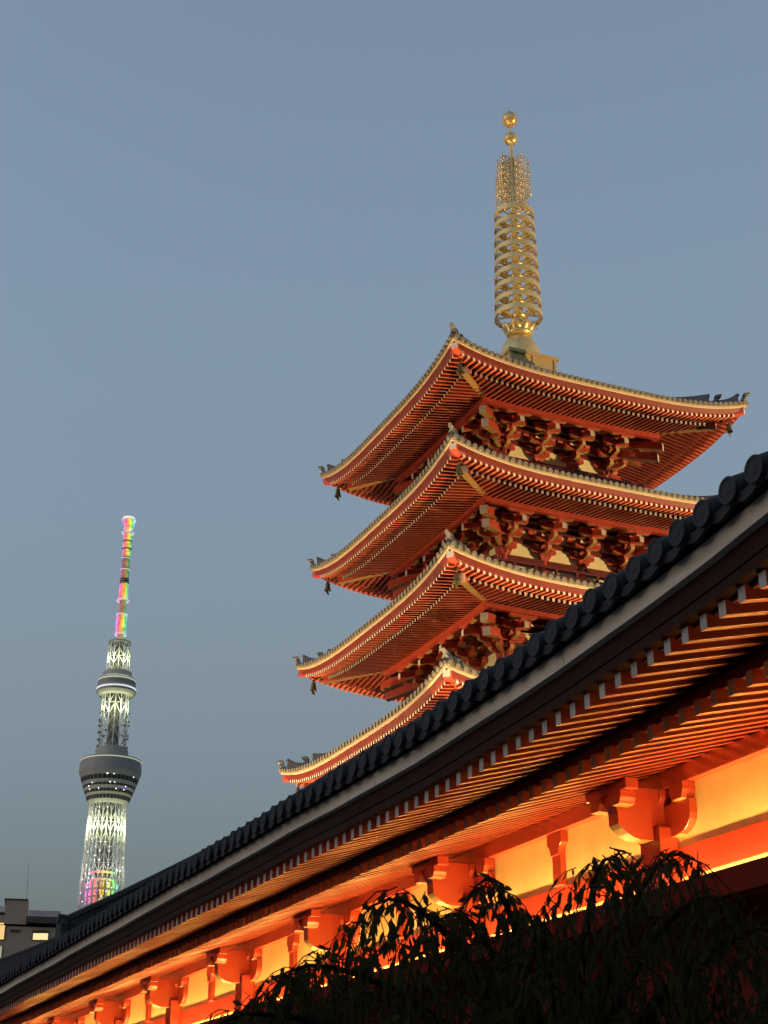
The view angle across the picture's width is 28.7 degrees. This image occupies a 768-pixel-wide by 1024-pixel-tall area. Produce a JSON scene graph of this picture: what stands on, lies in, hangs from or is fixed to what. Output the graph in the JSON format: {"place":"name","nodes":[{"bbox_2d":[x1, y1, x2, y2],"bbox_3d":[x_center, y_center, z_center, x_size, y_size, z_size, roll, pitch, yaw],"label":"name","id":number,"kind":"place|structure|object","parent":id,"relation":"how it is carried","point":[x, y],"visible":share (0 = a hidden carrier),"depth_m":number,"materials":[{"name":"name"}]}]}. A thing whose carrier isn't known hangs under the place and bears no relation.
{"place":"outdoors","nodes":[
{"label":"outdoors","id":0,"kind":"place"},
{"bbox_2d":[0,863,60,957],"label":"apartment block","id":1,"kind":"structure","parent":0,"point":[20,929],"depth_m":142.33,"materials":[{"name":"grey concrete"}]},
{"bbox_2d":[0,451,767,1023],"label":"temple hall","id":2,"kind":"structure","parent":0,"point":[626,709],"depth_m":14.13,"materials":[{"name":"wood"}]},
{"bbox_2d":[0,0,767,915],"label":"sky","id":3,"kind":"structure","parent":0,"point":[236,236],"materials":[{"name":"blue"}]},
{"label":"ground","id":4,"kind":"structure","parent":0,"visible":0},
{"bbox_2d":[76,516,141,910],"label":"broadcasting tower","id":5,"kind":"structure","parent":4,"relation":"on","point":[110,770],"depth_m":1436.11,"materials":[{"name":"metal"}]},
{"bbox_2d":[203,847,767,1023],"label":"weeping cherry tree","id":6,"kind":"object","parent":4,"relation":"on","point":[568,1003],"visible":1,"depth_m":6.48,"materials":[{"name":"green plant"}]},
{"bbox_2d":[277,110,750,786],"bbox_3d":[6.532,3.063,67.177,18.338,52.320,18.338,10,-26,-22],"label":"pagoda","id":7,"kind":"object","parent":4,"relation":"on","point":[545,508],"visible":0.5,"depth_m":64.54,"materials":[{"name":"red wood"}]},
{"bbox_2d":[310,677,316,694],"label":"wind bell","id":8,"kind":"object","parent":7,"relation":"hanging from","point":[313,689],"visible":0.99,"depth_m":69.04,"materials":[{"name":"brown metal"}]},
{"bbox_2d":[324,578,330,594],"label":"wind bell","id":9,"kind":"object","parent":7,"relation":"hanging from","point":[327,590],"visible":0.98,"depth_m":70.81,"materials":[{"name":"brown metal"}]},
{"bbox_2d":[334,487,340,500],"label":"wind bell","id":10,"kind":"object","parent":7,"relation":"hanging from","point":[337,495],"visible":1,"depth_m":72.61,"materials":[{"name":"brown metal"}]},
{"bbox_2d":[452,566,460,587],"bbox_3d":[2.742,2.415,56.754,0.340,0.920,0.340,-9,-26,19],"label":"wind bell","id":11,"kind":"object","parent":7,"relation":"hanging from","point":[456,579],"visible":1,"depth_m":56.65,"materials":[{"name":"brown metal"}]},
{"bbox_2d":[455,457,462,479],"bbox_3d":[2.966,-1.754,59.263,0.340,0.920,0.340,-9,-26,19],"label":"wind bell","id":12,"kind":"object","parent":7,"relation":"hanging from","point":[459,473],"visible":1,"depth_m":59.17,"materials":[{"name":"brown metal"}]},
{"bbox_2d":[456,361,463,377],"bbox_3d":[3.128,-5.970,61.620,0.340,0.920,0.340,-9,-26,19],"label":"wind bell","id":13,"kind":"object","parent":7,"relation":"hanging from","point":[460,371],"visible":1,"depth_m":61.52,"materials":[{"name":"brown metal"}]},
{"bbox_2d":[726,420,732,436],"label":"wind bell","id":14,"kind":"object","parent":7,"relation":"hanging from","point":[729,430],"visible":1,"depth_m":66.43,"materials":[{"name":"brown metal"}]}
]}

